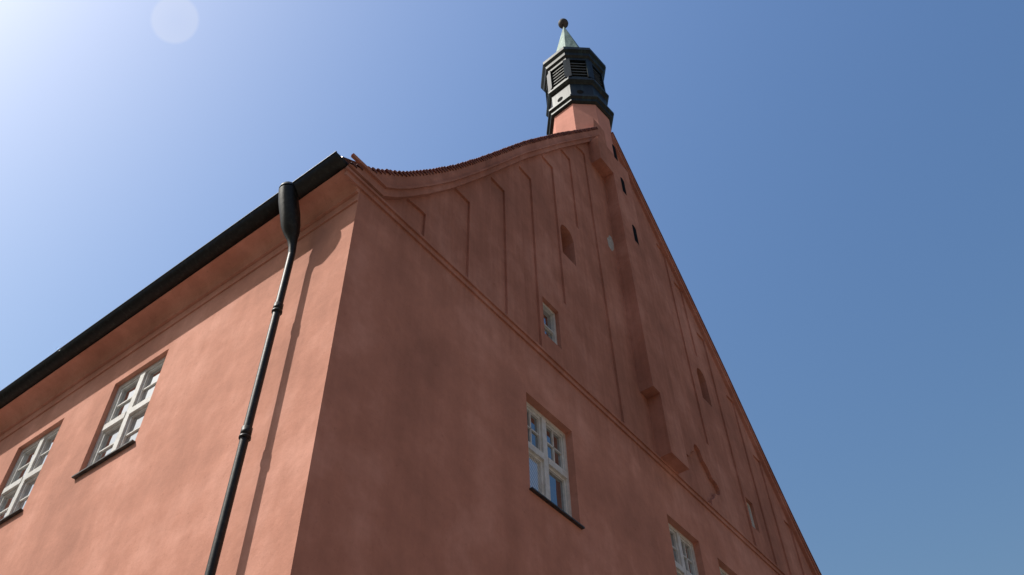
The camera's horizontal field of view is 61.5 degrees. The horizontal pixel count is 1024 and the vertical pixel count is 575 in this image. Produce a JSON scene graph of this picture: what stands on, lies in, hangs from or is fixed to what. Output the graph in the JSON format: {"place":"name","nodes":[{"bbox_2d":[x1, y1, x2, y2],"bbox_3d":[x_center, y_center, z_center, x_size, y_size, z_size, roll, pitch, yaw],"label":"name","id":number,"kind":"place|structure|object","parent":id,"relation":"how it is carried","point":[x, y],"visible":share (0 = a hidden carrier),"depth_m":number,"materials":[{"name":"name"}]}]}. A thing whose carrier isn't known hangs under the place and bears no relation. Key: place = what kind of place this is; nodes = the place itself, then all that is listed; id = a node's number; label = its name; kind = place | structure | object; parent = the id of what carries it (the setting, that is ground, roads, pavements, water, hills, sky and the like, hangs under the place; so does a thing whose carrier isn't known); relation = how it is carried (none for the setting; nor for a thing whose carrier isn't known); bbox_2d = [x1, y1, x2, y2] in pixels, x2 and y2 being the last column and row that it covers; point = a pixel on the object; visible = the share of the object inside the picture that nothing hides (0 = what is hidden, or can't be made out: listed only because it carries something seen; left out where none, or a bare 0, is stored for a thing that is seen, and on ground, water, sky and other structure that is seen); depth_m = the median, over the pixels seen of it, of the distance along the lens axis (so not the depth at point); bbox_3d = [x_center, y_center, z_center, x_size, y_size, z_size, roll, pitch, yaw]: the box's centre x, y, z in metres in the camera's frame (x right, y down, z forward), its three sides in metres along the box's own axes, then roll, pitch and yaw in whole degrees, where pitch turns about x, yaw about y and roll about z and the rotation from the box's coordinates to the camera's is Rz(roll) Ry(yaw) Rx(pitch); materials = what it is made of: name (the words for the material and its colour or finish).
{"place":"outdoors","nodes":[
{"label":"outdoors","id":0,"kind":"place"},
{"bbox_2d":[0,0,1023,574],"label":"sky","id":1,"kind":"structure","parent":0,"point":[834,188],"materials":[{"name":"blue"}]},
{"bbox_2d":[529,455,540,492],"bbox_3d":[0.255,2.408,10.964,0.001,0.691,0.430,-29,-53,23],"label":"gable window curtain","id":2,"kind":"object","parent":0,"point":[534,470],"visible":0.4,"depth_m":11.05,"materials":[{"name":"white fabric"}]},
{"label":"ground","id":3,"kind":"structure","parent":0,"visible":0},
{"bbox_2d":[0,201,357,574],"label":"side wall","id":4,"kind":"structure","parent":3,"relation":"on","point":[150,500],"depth_m":9.37,"materials":[{"name":"paint"}]},
{"bbox_2d":[0,508,22,524],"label":"side window sill","id":5,"kind":"structure","parent":4,"relation":"attached to","point":[11,515],"depth_m":11.03,"materials":[{"name":"metal"}]},
{"bbox_2d":[0,425,60,516],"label":"side window frame","id":6,"kind":"object","parent":4,"relation":"attached to","point":[21,484],"visible":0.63,"depth_m":11.93,"materials":[{"name":"white paint"}]},
{"bbox_2d":[0,436,55,519],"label":"side window glass","id":7,"kind":"object","parent":6,"relation":"attached to","point":[9,499],"visible":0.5,"depth_m":11.92,"materials":[{"name":"glass"}]},
{"bbox_2d":[71,439,135,478],"bbox_3d":[-4.870,2.081,10.307,1.180,0.020,0.120,-29,-53,23],"label":"side window sill","id":8,"kind":"structure","parent":4,"relation":"attached to","point":[104,458],"depth_m":10.27,"materials":[{"name":"metal"}]},
{"bbox_2d":[87,356,165,466],"bbox_3d":[-4.839,1.610,10.910,1.130,1.500,0.090,-29,-53,23],"label":"side window frame","id":9,"kind":"object","parent":4,"relation":"attached to","point":[125,419],"visible":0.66,"depth_m":11.00,"materials":[{"name":"white paint"}]},
{"bbox_2d":[97,367,161,460],"bbox_3d":[-4.824,1.624,10.924,1.110,1.480,0.001,-29,-53,23],"label":"side window glass","id":10,"kind":"object","parent":9,"relation":"attached to","point":[136,422],"visible":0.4,"depth_m":10.99,"materials":[{"name":"glass"}]},
{"bbox_2d":[0,169,359,441],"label":"eaves cornice","id":11,"kind":"structure","parent":4,"relation":"on","point":[329,199],"depth_m":11.65,"materials":[{"name":"paint"}]},
{"bbox_2d":[0,151,348,408],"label":"gutter","id":12,"kind":"object","parent":11,"relation":"on","point":[321,172],"visible":1,"depth_m":11.52,"materials":[{"name":"metal"}]},
{"bbox_2d":[204,181,299,574],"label":"downpipe","id":13,"kind":"object","parent":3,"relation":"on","point":[288,204],"visible":1,"depth_m":8.78,"materials":[{"name":"metal"}]},
{"bbox_2d":[290,118,812,574],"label":"gable wall","id":14,"kind":"structure","parent":3,"relation":"on","point":[438,375],"depth_m":11.89,"materials":[{"name":"paint"}]},
{"bbox_2d":[347,129,599,199],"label":"cornice","id":15,"kind":"structure","parent":14,"relation":"attached to","point":[387,186],"depth_m":12.69,"materials":[{"name":"paint"}]},
{"bbox_2d":[348,126,597,176],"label":"roof tiles","id":16,"kind":"object","parent":15,"relation":"on","point":[439,169],"visible":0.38,"depth_m":13.56,"materials":[{"name":"brown tile"}]},
{"bbox_2d":[526,401,571,516],"bbox_3d":[0.423,2.304,11.370,0.090,1.540,1.100,-29,-53,23],"label":"gable window frame","id":17,"kind":"object","parent":14,"relation":"attached to","point":[547,464],"visible":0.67,"depth_m":11.53,"materials":[{"name":"white wood"}]},
{"bbox_2d":[527,412,563,510],"bbox_3d":[0.403,2.316,11.380,0.001,1.520,1.080,-29,-53,23],"label":"gable window glass","id":18,"kind":"object","parent":17,"relation":"in","point":[556,491],"visible":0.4,"depth_m":11.51,"materials":[{"name":"glass"}]},
{"bbox_2d":[543,303,556,343],"bbox_3d":[0.534,0.593,13.482,0.080,0.820,0.450,-29,-53,23],"label":"window frame","id":19,"kind":"object","parent":14,"relation":"attached to","point":[552,330],"visible":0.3,"depth_m":13.65,"materials":[{"name":"white wood"}]},
{"bbox_2d":[543,309,551,339],"bbox_3d":[0.518,0.602,13.490,0.001,0.800,0.430,-29,-53,23],"label":"window glass","id":20,"kind":"object","parent":19,"relation":"in","point":[547,321],"visible":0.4,"depth_m":13.64,"materials":[{"name":"grey glass"}]},
{"bbox_2d":[529,487,584,529],"bbox_3d":[0.524,2.788,10.754,0.170,0.020,1.150,-29,-53,23],"label":"gable window sill","id":21,"kind":"structure","parent":14,"relation":"attached to","point":[556,507],"depth_m":10.71,"materials":[{"name":"black metal"}]},
{"bbox_2d":[344,166,785,574],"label":"string course","id":22,"kind":"object","parent":14,"relation":"attached to","point":[365,188],"visible":1,"depth_m":12.46,"materials":[{"name":"paint"}]},
{"bbox_2d":[553,104,613,154],"bbox_3d":[1.909,-2.945,21.901,1.522,4.420,1.522,-29,-53,23],"label":"turret base","id":23,"kind":"object","parent":14,"relation":"on","point":[571,117],"visible":0.28,"depth_m":22.56,"materials":[{"name":"paint"}]},
{"bbox_2d":[541,46,613,134],"bbox_3d":[1.830,-5.385,24.540,1.902,3.090,1.902,-29,-53,23],"label":"bell turret","id":24,"kind":"object","parent":23,"relation":"on","point":[590,87],"visible":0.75,"depth_m":23.89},
{"bbox_2d":[553,27,584,72],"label":"spire roof","id":25,"kind":"structure","parent":24,"relation":"on","point":[566,39],"depth_m":26.32,"materials":[{"name":"green metal"}]},
{"bbox_2d":[558,18,567,28],"bbox_3d":[1.645,-8.381,27.502,0.330,0.556,0.330,-29,-53,23],"label":"finial ball","id":26,"kind":"object","parent":25,"relation":"on","point":[562,22],"visible":0.94,"depth_m":27.47,"materials":[{"name":"brown metal"}]},
{"bbox_2d":[557,90,583,101],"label":"turret drum holes","id":27,"kind":"object","parent":24,"relation":"in","point":[560,98],"visible":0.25,"depth_m":23.39,"materials":[{"name":"black"}]},
{"bbox_2d":[551,63,601,88],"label":"louvers","id":28,"kind":"object","parent":24,"relation":"in","point":[558,76],"visible":0.33,"depth_m":24.39,"materials":[{"name":"black wood"}]},
{"bbox_2d":[607,235,613,250],"bbox_3d":[2.073,-0.936,18.069,0.001,0.540,0.280,-29,-53,23],"label":"window","id":29,"kind":"structure","parent":14,"relation":"attached to","point":[610,242],"depth_m":18.07,"materials":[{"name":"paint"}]},
{"bbox_2d":[612,144,638,243],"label":"wall openings","id":30,"kind":"object","parent":14,"relation":"attached to","point":[624,191],"visible":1,"depth_m":20.04,"materials":[{"name":"black"}]},
{"bbox_2d":[668,523,698,574],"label":"gable window frame","id":31,"kind":"object","parent":14,"relation":"attached to","point":[678,538],"visible":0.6,"depth_m":13.85,"materials":[{"name":"white wood"}]},
{"bbox_2d":[670,533,692,574],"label":"gable window glass","id":32,"kind":"object","parent":31,"relation":"in","point":[688,557],"visible":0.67,"depth_m":13.86,"materials":[{"name":"glass"}]},
{"bbox_2d":[611,133,819,574],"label":"cornice","id":33,"kind":"structure","parent":14,"relation":"attached to","point":[745,422],"depth_m":20.57,"materials":[{"name":"paint"}]},
{"bbox_2d":[611,132,821,574],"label":"roof edge","id":34,"kind":"object","parent":33,"relation":"on","point":[719,358],"visible":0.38,"depth_m":20.81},
{"bbox_2d":[719,567,728,574],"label":"gable window frame","id":35,"kind":"object","parent":14,"relation":"attached to","point":[722,572],"visible":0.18,"depth_m":14.87,"materials":[{"name":"white wood"}]},
{"bbox_2d":[746,502,755,528],"bbox_3d":[4.776,4.645,17.446,0.080,0.690,0.350,-29,-53,23],"label":"window","id":36,"kind":"structure","parent":14,"relation":"attached to","point":[750,513],"depth_m":17.56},
{"bbox_3d":[-8.017,5.924,23.508,25.370,9.450,15.940,-29,-53,23],"label":"roof","id":37,"kind":"object","parent":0,"visible":0},
{"bbox_2d":[342,156,357,163],"bbox_3d":[-12.339,4.334,15.735,26.020,0.288,0.420,-29,-53,23],"label":"roof flashing","id":38,"kind":"object","parent":37,"relation":"attached to","point":[349,160],"visible":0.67,"depth_m":10.55,"materials":[{"name":"grey"}]}
]}

